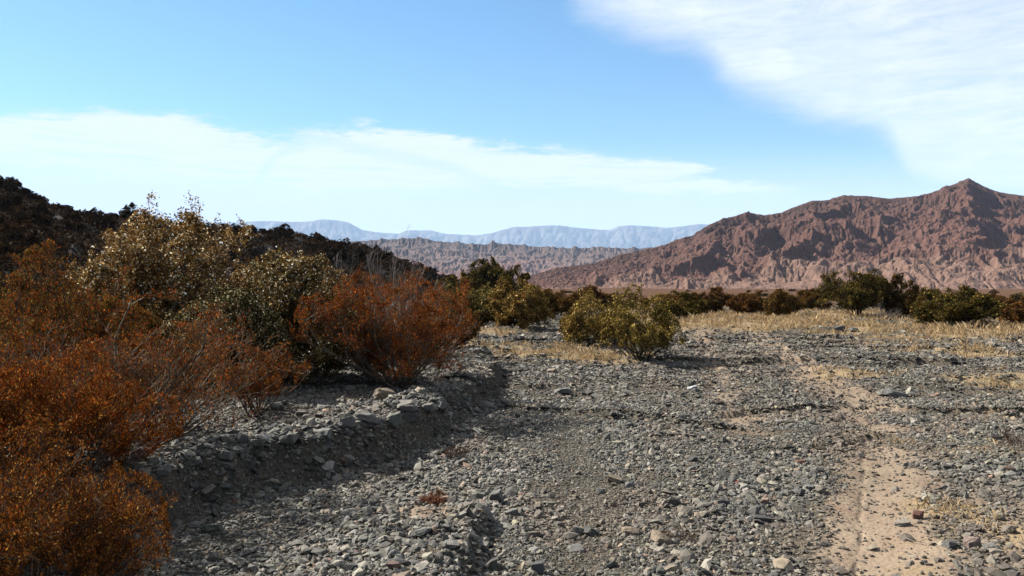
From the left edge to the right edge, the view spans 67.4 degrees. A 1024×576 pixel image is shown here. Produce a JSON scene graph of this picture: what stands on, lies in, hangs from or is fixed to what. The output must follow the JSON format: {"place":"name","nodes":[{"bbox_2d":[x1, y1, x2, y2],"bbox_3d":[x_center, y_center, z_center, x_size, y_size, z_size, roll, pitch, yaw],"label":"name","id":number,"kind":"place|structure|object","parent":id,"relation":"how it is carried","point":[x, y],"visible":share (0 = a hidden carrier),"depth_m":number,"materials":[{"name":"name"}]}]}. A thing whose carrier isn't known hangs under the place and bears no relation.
{"place":"outdoors","nodes":[
{"label":"outdoors","id":0,"kind":"place"},
{"bbox_2d":[0,193,435,300],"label":"hillside","id":1,"kind":"structure","parent":0,"point":[230,270],"depth_m":83.90,"materials":[{"name":"black plant"}]},
{"bbox_2d":[0,196,11,209],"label":"shrub","id":2,"kind":"object","parent":1,"relation":"on","point":[5,203],"visible":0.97,"depth_m":70.17,"materials":[{"name":"green plant"}]},
{"bbox_2d":[0,192,22,205],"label":"shrub","id":3,"kind":"object","parent":1,"relation":"on","point":[17,198],"visible":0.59,"depth_m":73.88,"materials":[{"name":"green plant"}]},
{"bbox_2d":[0,175,22,188],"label":"shrub","id":4,"kind":"object","parent":1,"relation":"on","point":[3,181],"visible":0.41,"depth_m":87.95,"materials":[{"name":"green plant"}]},
{"bbox_2d":[0,221,23,241],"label":"shrub","id":5,"kind":"object","parent":1,"relation":"on","point":[12,233],"visible":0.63,"depth_m":55.61,"materials":[{"name":"green plant"}]},
{"bbox_2d":[2,176,23,194],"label":"shrub","id":6,"kind":"object","parent":1,"relation":"on","point":[10,185],"visible":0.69,"depth_m":86.37,"materials":[{"name":"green plant"}]},
{"bbox_2d":[5,246,25,254],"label":"shrub","id":7,"kind":"object","parent":1,"relation":"on","point":[19,249],"visible":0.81,"depth_m":50.56,"materials":[{"name":"green plant"}]},
{"bbox_2d":[4,207,29,222],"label":"shrub","id":8,"kind":"object","parent":1,"relation":"on","point":[13,216],"visible":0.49,"depth_m":67.06,"materials":[{"name":"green plant"}]},
{"bbox_2d":[18,233,41,246],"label":"shrub","id":9,"kind":"object","parent":1,"relation":"on","point":[31,240],"visible":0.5,"depth_m":56.67,"materials":[{"name":"green plant"}]},
{"bbox_2d":[27,205,43,213],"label":"shrub","id":10,"kind":"object","parent":1,"relation":"on","point":[38,208],"visible":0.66,"depth_m":78.02,"materials":[{"name":"green plant"}]},
{"bbox_2d":[36,224,53,237],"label":"shrub","id":11,"kind":"object","parent":1,"relation":"on","point":[43,226],"visible":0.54,"depth_m":63.31,"materials":[{"name":"green plant"}]},
{"bbox_2d":[38,199,55,215],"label":"shrub","id":12,"kind":"object","parent":1,"relation":"on","point":[45,209],"visible":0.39,"depth_m":81.03,"materials":[{"name":"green plant"}]},
{"bbox_2d":[58,219,84,227],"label":"shrub","id":13,"kind":"object","parent":1,"relation":"on","point":[74,224],"visible":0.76,"depth_m":73.79,"materials":[{"name":"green plant"}]},
{"bbox_2d":[62,212,82,221],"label":"shrub","id":14,"kind":"object","parent":1,"relation":"on","point":[74,216],"visible":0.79,"depth_m":75.97,"materials":[{"name":"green plant"}]},
{"bbox_2d":[80,213,98,224],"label":"shrub","id":15,"kind":"object","parent":1,"relation":"on","point":[93,220],"visible":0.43,"depth_m":79.94,"materials":[{"name":"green plant"}]},
{"bbox_2d":[86,207,112,222],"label":"shrub","id":16,"kind":"object","parent":1,"relation":"on","point":[95,210],"visible":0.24,"depth_m":82.28,"materials":[{"name":"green plant"}]},
{"bbox_2d":[118,202,138,218],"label":"shrub","id":17,"kind":"object","parent":1,"relation":"on","point":[126,211],"visible":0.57,"depth_m":94.03,"materials":[{"name":"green plant"}]},
{"bbox_2d":[0,187,459,317],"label":"scrub","id":18,"kind":"object","parent":1,"relation":"on","point":[97,240],"visible":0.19,"depth_m":81.38,"materials":[{"name":"green plant"}]},
{"bbox_2d":[273,223,292,231],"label":"shrub","id":19,"kind":"object","parent":1,"relation":"on","point":[282,227],"visible":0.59,"depth_m":103.88,"materials":[{"name":"green plant"}]},
{"bbox_2d":[277,230,293,238],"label":"shrub","id":20,"kind":"object","parent":1,"relation":"on","point":[284,234],"visible":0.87,"depth_m":99.62,"materials":[{"name":"green plant"}]},
{"bbox_2d":[312,242,331,254],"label":"shrub","id":21,"kind":"object","parent":1,"relation":"on","point":[316,246],"visible":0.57,"depth_m":93.41,"materials":[{"name":"green plant"}]},
{"bbox_2d":[330,241,346,255],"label":"shrub","id":22,"kind":"object","parent":1,"relation":"on","point":[337,249],"visible":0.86,"depth_m":96.25,"materials":[{"name":"green plant"}]},
{"bbox_2d":[341,247,356,258],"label":"shrub","id":23,"kind":"object","parent":1,"relation":"on","point":[349,249],"visible":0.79,"depth_m":98.44,"materials":[{"name":"green plant"}]},
{"bbox_2d":[205,219,707,248],"bbox_3d":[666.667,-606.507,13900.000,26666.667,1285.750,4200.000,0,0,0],"label":"mountain range","id":24,"kind":"structure","parent":0,"point":[625,236],"depth_m":13808.97,"materials":[{"name":"stone"}]},
{"bbox_2d":[346,237,651,278],"bbox_3d":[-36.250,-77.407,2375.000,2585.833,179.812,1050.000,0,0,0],"label":"badland ridge","id":25,"kind":"structure","parent":0,"point":[455,258],"depth_m":2376.11,"materials":[{"name":"grey stone"}]},
{"bbox_2d":[0,370,1023,575],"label":"gravel","id":26,"kind":"structure","parent":0,"point":[371,508],"depth_m":6.06,"materials":[{"name":"grey gravel"}]},
{"bbox_2d":[219,450,235,459],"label":"stone","id":27,"kind":"object","parent":26,"relation":"on","point":[227,455],"visible":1,"depth_m":5.81,"materials":[{"name":"stone"}]},
{"bbox_2d":[248,438,265,446],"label":"stone","id":28,"kind":"object","parent":26,"relation":"on","point":[256,443],"visible":1,"depth_m":6.12,"materials":[{"name":"stone"}]},
{"bbox_2d":[269,402,282,408],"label":"stone","id":29,"kind":"object","parent":26,"relation":"on","point":[277,405],"visible":0.94,"depth_m":7.76,"materials":[{"name":"stone"}]},
{"bbox_2d":[312,428,331,439],"bbox_3d":[-1.637,1.260,6.585,0.152,0.087,0.116,-3,8,14],"label":"stone","id":30,"kind":"object","parent":26,"relation":"on","point":[322,433],"visible":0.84,"depth_m":6.56,"materials":[{"name":"stone"}]},
{"bbox_2d":[355,412,378,424],"bbox_3d":[-1.328,1.200,7.052,0.212,0.116,0.157,15,-14,-5],"label":"stone","id":31,"kind":"object","parent":26,"relation":"on","point":[369,418],"visible":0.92,"depth_m":7.00,"materials":[{"name":"stone"}]},
{"bbox_2d":[403,411,417,421],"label":"stone","id":32,"kind":"object","parent":26,"relation":"on","point":[411,416],"visible":0.78,"depth_m":7.74,"materials":[{"name":"stone"}]},
{"bbox_2d":[436,401,448,410],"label":"stone","id":33,"kind":"object","parent":26,"relation":"on","point":[442,405],"visible":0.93,"depth_m":8.27,"materials":[{"name":"stone"}]},
{"bbox_2d":[488,489,502,501],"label":"stone","id":34,"kind":"object","parent":26,"relation":"on","point":[495,495],"visible":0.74,"depth_m":5.70,"materials":[{"name":"stone"}]},
{"bbox_2d":[607,474,622,483],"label":"stone","id":35,"kind":"object","parent":26,"relation":"on","point":[612,478],"visible":0.81,"depth_m":6.37,"materials":[{"name":"stone"}]},
{"bbox_2d":[650,529,671,544],"bbox_3d":[0.940,1.586,4.842,0.138,0.080,0.111,13,8,-5],"label":"stone","id":36,"kind":"object","parent":26,"relation":"on","point":[660,538],"visible":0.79,"depth_m":4.82,"materials":[{"name":"stone"}]},
{"bbox_2d":[750,514,772,520],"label":"stone","id":37,"kind":"object","parent":26,"relation":"on","point":[762,517],"visible":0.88,"depth_m":5.33,"materials":[{"name":"stone"}]},
{"bbox_2d":[0,288,1023,575],"bbox_3d":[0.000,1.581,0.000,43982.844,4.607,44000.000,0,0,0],"label":"ground","id":38,"kind":"structure","parent":0,"point":[868,530],"depth_m":6.60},
{"bbox_2d":[0,338,116,467],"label":"shrub","id":39,"kind":"object","parent":38,"relation":"on","point":[41,368],"visible":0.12,"depth_m":5.43,"materials":[{"name":"brown plant"}]},
{"bbox_2d":[0,239,162,374],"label":"shrub","id":40,"kind":"object","parent":38,"relation":"on","point":[38,302],"visible":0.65,"depth_m":8.16,"materials":[{"name":"brown plant"}]},
{"bbox_2d":[0,392,176,575],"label":"shrub","id":41,"kind":"object","parent":38,"relation":"on","point":[94,552],"visible":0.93,"depth_m":3.73,"materials":[{"name":"brown plant"}]},
{"bbox_2d":[0,436,179,575],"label":"shrub","id":42,"kind":"object","parent":38,"relation":"on","point":[119,471],"visible":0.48,"depth_m":3.93,"materials":[{"name":"brown plant"}]},
{"bbox_2d":[0,336,192,477],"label":"shrub","id":43,"kind":"object","parent":38,"relation":"on","point":[123,436],"visible":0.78,"depth_m":4.82,"materials":[{"name":"brown plant"}]},
{"bbox_2d":[0,264,298,455],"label":"shrub","id":44,"kind":"object","parent":38,"relation":"on","point":[118,364],"visible":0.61,"depth_m":6.07,"materials":[{"name":"brown plant"}]},
{"bbox_2d":[54,190,274,375],"bbox_3d":[-4.826,-0.036,11.028,3.208,2.724,2.334,0,0,0],"label":"shrub","id":45,"kind":"object","parent":38,"relation":"on","point":[144,247],"visible":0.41,"depth_m":10.56,"materials":[{"name":"green plant"}]},
{"bbox_2d":[157,464,171,475],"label":"stone","id":46,"kind":"object","parent":38,"relation":"on","point":[164,469],"visible":1,"depth_m":5.18,"materials":[{"name":"stone"}]},
{"bbox_2d":[188,456,202,465],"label":"stone","id":47,"kind":"object","parent":38,"relation":"on","point":[195,461],"visible":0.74,"depth_m":5.57,"materials":[{"name":"stone"}]},
{"bbox_2d":[200,524,223,531],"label":"stone","id":48,"kind":"object","parent":38,"relation":"on","point":[212,527],"visible":0.96,"depth_m":4.99,"materials":[{"name":"stone"}]},
{"bbox_2d":[154,278,294,391],"bbox_3d":[-3.571,0.578,9.555,1.770,1.416,2.225,0,0,0],"label":"shrub","id":49,"kind":"object","parent":38,"relation":"on","point":[260,315],"visible":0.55,"depth_m":9.08,"materials":[{"name":"brown plant"}]},
{"bbox_2d":[210,326,311,416],"bbox_3d":[-2.523,0.831,7.589,0.870,0.914,0.949,0,0,31],"label":"shrub","id":50,"kind":"object","parent":38,"relation":"on","point":[268,382],"visible":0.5,"depth_m":7.47,"materials":[{"name":"brown plant"}]},
{"bbox_2d":[278,434,298,444],"bbox_3d":[-1.858,1.254,6.333,0.158,0.076,0.119,-12,-16,17],"label":"stone","id":51,"kind":"object","parent":38,"relation":"on","point":[288,439],"visible":0.96,"depth_m":6.29,"materials":[{"name":"stone"}]},
{"bbox_2d":[231,245,372,385],"bbox_3d":[-2.984,0.378,10.582,2.432,1.964,2.225,0,0,20],"label":"shrub","id":52,"kind":"object","parent":38,"relation":"on","point":[288,276],"visible":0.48,"depth_m":10.10,"materials":[{"name":"green plant"}]},
{"bbox_2d":[320,265,367,358],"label":"shrub","id":53,"kind":"object","parent":38,"relation":"on","point":[334,275],"visible":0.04,"depth_m":12.37,"materials":[{"name":"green plant"}]},
{"bbox_2d":[338,416,355,427],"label":"stone","id":54,"kind":"object","parent":38,"relation":"on","point":[347,422],"visible":0.91,"depth_m":6.81,"materials":[{"name":"stone"}]},
{"bbox_2d":[285,261,478,388],"bbox_3d":[-1.637,0.487,10.081,2.394,1.673,2.829,0,0,0],"label":"shrub","id":55,"kind":"object","parent":38,"relation":"on","point":[417,347],"visible":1,"depth_m":9.52,"materials":[{"name":"orange plant"}]},
{"bbox_2d":[373,388,394,400],"bbox_3d":[-1.426,1.190,8.544,0.230,0.166,0.180,14,14,-9],"label":"stone","id":56,"kind":"object","parent":38,"relation":"on","point":[381,394],"visible":0.75,"depth_m":8.47,"materials":[{"name":"stone"}]},
{"bbox_2d":[387,560,400,569],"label":"stone","id":57,"kind":"object","parent":38,"relation":"on","point":[393,564],"visible":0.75,"depth_m":4.00,"materials":[{"name":"stone"}]},
{"bbox_2d":[386,411,403,426],"bbox_3d":[-1.146,1.264,7.357,0.186,0.133,0.140,-14,0,-13],"label":"stone","id":58,"kind":"object","parent":38,"relation":"on","point":[394,419],"visible":0.79,"depth_m":7.30,"materials":[{"name":"stone"}]},
{"bbox_2d":[326,223,476,356],"bbox_3d":[-2.095,0.044,13.973,2.921,2.566,3.386,0,0,0],"label":"dead shrub","id":59,"kind":"object","parent":38,"relation":"on","point":[379,274],"visible":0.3,"depth_m":14.32,"materials":[{"name":"brown plant"}]},
{"bbox_2d":[392,399,417,411],"bbox_3d":[-1.094,1.205,7.846,0.268,0.091,0.211,-9,11,0],"label":"stone","id":60,"kind":"object","parent":38,"relation":"on","point":[411,405],"visible":0.87,"depth_m":7.76,"materials":[{"name":"stone"}]},
{"bbox_2d":[414,527,431,536],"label":"stone","id":61,"kind":"object","parent":38,"relation":"on","point":[422,531],"visible":0.94,"depth_m":4.53,"materials":[{"name":"stone"}]},
{"bbox_2d":[422,403,435,411],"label":"stone","id":62,"kind":"object","parent":38,"relation":"on","point":[430,407],"visible":0.8,"depth_m":8.04,"materials":[{"name":"stone"}]},
{"bbox_2d":[418,489,448,506],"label":"dry plant","id":63,"kind":"object","parent":38,"relation":"on","point":[436,499],"visible":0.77,"depth_m":5.40,"materials":[{"name":"brown plant"}]},
{"bbox_2d":[399,285,483,349],"bbox_3d":[-1.450,0.607,15.582,1.793,1.353,1.536,0,0,0],"label":"shrub","id":64,"kind":"object","parent":38,"relation":"on","point":[471,334],"visible":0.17,"depth_m":15.25,"materials":[{"name":"brown plant"}]},
{"bbox_2d":[443,540,460,548],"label":"stone","id":65,"kind":"object","parent":38,"relation":"on","point":[451,544],"visible":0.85,"depth_m":4.30,"materials":[{"name":"stone"}]},
{"bbox_2d":[438,445,471,458],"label":"dry plant","id":66,"kind":"object","parent":38,"relation":"on","point":[456,453],"visible":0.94,"depth_m":7.18,"materials":[{"name":"brown plant"}]},
{"bbox_2d":[430,269,482,303],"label":"tree","id":67,"kind":"object","parent":38,"relation":"on","point":[452,280],"visible":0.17,"depth_m":57.63,"materials":[{"name":"green plant"}]},
{"bbox_2d":[443,282,497,324],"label":"shrub","id":68,"kind":"object","parent":38,"relation":"on","point":[483,299],"visible":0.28,"depth_m":29.54,"materials":[{"name":"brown plant"}]},
{"bbox_2d":[460,256,504,297],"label":"tree","id":69,"kind":"object","parent":38,"relation":"on","point":[490,272],"visible":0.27,"depth_m":60.99,"materials":[{"name":"green plant"}]},
{"bbox_2d":[479,400,494,408],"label":"stone","id":70,"kind":"object","parent":38,"relation":"on","point":[486,404],"visible":0.52,"depth_m":10.15,"materials":[{"name":"stone"}]},
{"bbox_2d":[474,277,556,327],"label":"shrub","id":71,"kind":"object","parent":38,"relation":"on","point":[529,306],"visible":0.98,"depth_m":28.45,"materials":[{"name":"green plant"}]},
{"bbox_2d":[499,263,534,292],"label":"shrub","id":72,"kind":"object","parent":38,"relation":"on","point":[511,273],"visible":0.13,"depth_m":59.61,"materials":[{"name":"green plant"}]},
{"bbox_2d":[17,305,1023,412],"bbox_3d":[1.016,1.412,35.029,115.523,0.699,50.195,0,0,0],"label":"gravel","id":73,"kind":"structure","parent":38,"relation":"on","point":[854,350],"depth_m":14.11,"materials":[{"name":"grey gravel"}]},
{"bbox_2d":[530,560,544,573],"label":"stone","id":74,"kind":"object","parent":38,"relation":"on","point":[537,566],"visible":0.96,"depth_m":4.27,"materials":[{"name":"stone"}]},
{"bbox_2d":[537,285,584,314],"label":"shrub","id":75,"kind":"object","parent":38,"relation":"on","point":[560,303],"visible":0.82,"depth_m":43.52,"materials":[{"name":"brown plant"}]},
{"bbox_2d":[554,386,571,394],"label":"stone","id":76,"kind":"object","parent":38,"relation":"on","point":[565,390],"visible":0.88,"depth_m":11.58,"materials":[{"name":"stone"}]},
{"bbox_2d":[567,544,583,551],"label":"stone","id":77,"kind":"object","parent":38,"relation":"on","point":[574,547],"visible":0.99,"depth_m":4.75,"materials":[{"name":"stone"}]},
{"bbox_2d":[558,287,619,347],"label":"shrub","id":78,"kind":"object","parent":38,"relation":"on","point":[575,325],"visible":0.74,"depth_m":20.14,"materials":[{"name":"green plant"}]},
{"bbox_2d":[583,526,599,536],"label":"stone","id":79,"kind":"object","parent":38,"relation":"on","point":[590,531],"visible":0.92,"depth_m":5.04,"materials":[{"name":"stone"}]},
{"bbox_2d":[577,284,607,308],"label":"shrub","id":80,"kind":"object","parent":38,"relation":"on","point":[600,295],"visible":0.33,"depth_m":53.98,"materials":[{"name":"green plant"}]},
{"bbox_2d":[603,292,621,301],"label":"shrub","id":81,"kind":"object","parent":38,"relation":"on","point":[609,298],"visible":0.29,"depth_m":72.36,"materials":[{"name":"green plant"}]},
{"bbox_2d":[606,300,641,308],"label":"shrub","id":82,"kind":"object","parent":38,"relation":"on","point":[628,301],"visible":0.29,"depth_m":54.01,"materials":[{"name":"green plant"}]},
{"bbox_2d":[621,526,638,535],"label":"stone","id":83,"kind":"object","parent":38,"relation":"on","point":[628,530],"visible":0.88,"depth_m":4.99,"materials":[{"name":"stone"}]},
{"bbox_2d":[597,283,685,359],"bbox_3d":[2.678,0.724,16.217,1.575,1.672,1.934,0,0,-15],"label":"shrub","id":84,"kind":"object","parent":38,"relation":"on","point":[644,337],"visible":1,"depth_m":15.94,"materials":[{"name":"green plant"}]},
{"bbox_2d":[661,526,696,541],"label":"dry plant","id":85,"kind":"object","parent":38,"relation":"on","point":[670,533],"visible":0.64,"depth_m":4.95,"materials":[{"name":"brown plant"}]},
{"bbox_2d":[654,290,707,318],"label":"shrub","id":86,"kind":"object","parent":38,"relation":"on","point":[684,305],"visible":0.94,"depth_m":38.12,"materials":[{"name":"green plant"}]},
{"bbox_2d":[691,291,723,312],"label":"shrub","id":87,"kind":"object","parent":38,"relation":"on","point":[715,303],"visible":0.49,"depth_m":45.32,"materials":[{"name":"brown plant"}]},
{"bbox_2d":[707,286,733,305],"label":"shrub","id":88,"kind":"object","parent":38,"relation":"on","point":[718,291],"visible":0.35,"depth_m":61.90,"materials":[{"name":"green plant"}]},
{"bbox_2d":[449,306,1023,550],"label":"dry grass","id":89,"kind":"structure","parent":38,"relation":"on","point":[820,318],"depth_m":26.20,"materials":[{"name":"beige plant"}]},
{"bbox_2d":[725,290,763,315],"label":"shrub","id":90,"kind":"object","parent":38,"relation":"on","point":[748,303],"visible":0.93,"depth_m":42.79,"materials":[{"name":"brown plant"}]},
{"bbox_2d":[762,287,803,315],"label":"shrub","id":91,"kind":"object","parent":38,"relation":"on","point":[780,301],"visible":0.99,"depth_m":40.89,"materials":[{"name":"green plant"}]},
{"bbox_2d":[796,287,832,309],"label":"shrub","id":92,"kind":"object","parent":38,"relation":"on","point":[806,298],"visible":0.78,"depth_m":52.49,"materials":[{"name":"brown plant"}]},
{"bbox_2d":[814,269,896,314],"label":"shrub","id":93,"kind":"object","parent":38,"relation":"on","point":[860,293],"visible":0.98,"depth_m":39.97,"materials":[{"name":"green plant"}]},
{"bbox_2d":[866,304,902,319],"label":"dead shrub","id":94,"kind":"object","parent":38,"relation":"on","point":[880,314],"visible":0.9,"depth_m":38.04,"materials":[{"name":"grey plant"}]},
{"bbox_2d":[878,388,905,396],"bbox_3d":[5.351,1.485,10.816,0.317,0.127,0.246,16,-12,10],"label":"stone","id":95,"kind":"object","parent":38,"relation":"on","point":[892,392],"visible":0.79,"depth_m":10.73,"materials":[{"name":"stone"}]},
{"bbox_2d":[879,272,920,316],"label":"shrub","id":96,"kind":"object","parent":38,"relation":"on","point":[903,302],"visible":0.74,"depth_m":39.31,"materials":[{"name":"brown plant"}]},
{"bbox_2d":[894,519,910,526],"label":"stone","id":97,"kind":"object","parent":38,"relation":"on","point":[901,522],"visible":1,"depth_m":5.20,"materials":[{"name":"stone"}]},
{"bbox_2d":[912,510,923,519],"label":"stone","id":98,"kind":"object","parent":38,"relation":"on","point":[917,514],"visible":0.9,"depth_m":5.32,"materials":[{"name":"stone"}]},
{"bbox_2d":[941,540,957,548],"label":"stone","id":99,"kind":"object","parent":38,"relation":"on","point":[948,544],"visible":1,"depth_m":4.73,"materials":[{"name":"stone"}]},
{"bbox_2d":[909,283,1011,325],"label":"shrub","id":100,"kind":"object","parent":38,"relation":"on","point":[967,305],"visible":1,"depth_m":29.43,"materials":[{"name":"green plant"}]},
{"bbox_2d":[963,536,980,547],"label":"stone","id":101,"kind":"object","parent":38,"relation":"on","point":[969,541],"visible":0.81,"depth_m":4.77,"materials":[{"name":"stone"}]},
{"bbox_2d":[982,293,1008,306],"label":"shrub","id":102,"kind":"object","parent":38,"relation":"on","point":[998,297],"visible":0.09,"depth_m":40.08,"materials":[{"name":"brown plant"}]},
{"bbox_2d":[985,423,1023,445],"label":"dead shrub","id":103,"kind":"object","parent":38,"relation":"on","point":[1007,437],"visible":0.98,"depth_m":7.91,"materials":[{"name":"brown plant"}]},
{"bbox_2d":[998,296,1023,324],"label":"shrub","id":104,"kind":"object","parent":38,"relation":"on","point":[1013,312],"visible":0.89,"depth_m":31.03,"materials":[{"name":"brown plant"}]},
{"bbox_2d":[0,0,1023,234],"label":"sky","id":105,"kind":"structure","parent":0,"point":[462,117],"materials":[{"name":"blue"}]},
{"bbox_2d":[459,178,1023,289],"bbox_3d":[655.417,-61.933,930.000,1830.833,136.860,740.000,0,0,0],"label":"red hill","id":106,"kind":"structure","parent":0,"point":[969,232],"depth_m":706.00,"materials":[{"name":"brown stone"}]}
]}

